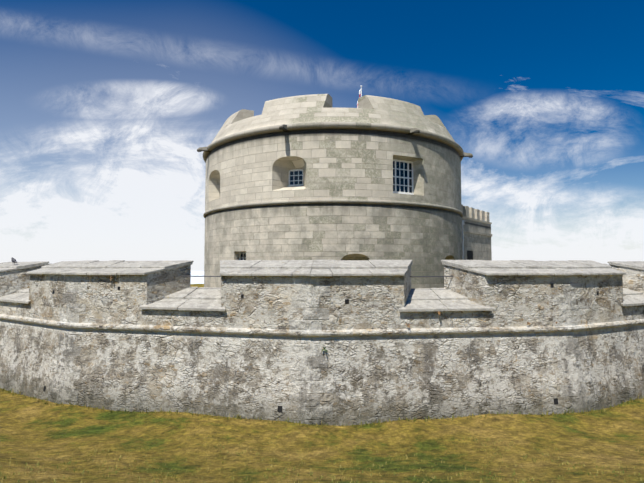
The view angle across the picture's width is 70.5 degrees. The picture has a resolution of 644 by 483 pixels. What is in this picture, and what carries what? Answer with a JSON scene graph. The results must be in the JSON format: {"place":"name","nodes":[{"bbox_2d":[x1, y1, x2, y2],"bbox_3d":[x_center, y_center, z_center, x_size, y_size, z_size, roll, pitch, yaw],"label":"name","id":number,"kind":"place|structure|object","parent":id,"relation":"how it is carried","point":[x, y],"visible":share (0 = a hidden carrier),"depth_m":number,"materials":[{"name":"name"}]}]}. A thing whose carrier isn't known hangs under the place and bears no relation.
{"place":"outdoors","nodes":[
{"label":"outdoors","id":0,"kind":"place"},
{"bbox_2d":[0,271,643,482],"bbox_3d":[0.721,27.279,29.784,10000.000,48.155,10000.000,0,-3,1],"label":"ground","id":1,"kind":"structure","parent":0,"point":[34,429],"depth_m":9.55,"materials":[{"name":"green plant"}]},
{"bbox_2d":[0,265,643,425],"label":"stone wall","id":2,"kind":"structure","parent":1,"relation":"on","point":[256,351],"depth_m":12.19,"materials":[{"name":"grey stone"}]},
{"bbox_2d":[181,276,452,276],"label":"embrasure bars","id":3,"kind":"object","parent":2,"relation":"on","point":[410,276],"visible":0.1,"depth_m":13.21,"materials":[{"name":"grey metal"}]},
{"bbox_2d":[43,284,598,411],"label":"drainage holes","id":4,"kind":"object","parent":2,"relation":"in","point":[347,302],"depth_m":12.07,"materials":[{"name":"black"}]},
{"bbox_2d":[0,260,643,311],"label":"wall coping","id":5,"kind":"object","parent":2,"relation":"on","point":[418,299],"visible":0.92,"depth_m":12.93,"materials":[{"name":"grey stone"}]},
{"bbox_2d":[110,276,557,327],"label":"dry plants","id":6,"kind":"object","parent":2,"relation":"attached to","point":[406,324],"depth_m":12.11,"materials":[{"name":"brown plant"}]},
{"bbox_2d":[197,86,472,288],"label":"keep tower","id":7,"kind":"structure","parent":1,"relation":"on","point":[315,177],"depth_m":23.78,"materials":[{"name":"stone"}]},
{"bbox_2d":[462,205,491,259],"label":"forebuilding","id":8,"kind":"structure","parent":1,"relation":"on","point":[476,234],"depth_m":34.02,"materials":[{"name":"stone"}]},
{"bbox_2d":[0,0,643,270],"label":"sky","id":9,"kind":"structure","parent":0,"point":[107,107],"materials":[{"name":"blue"}]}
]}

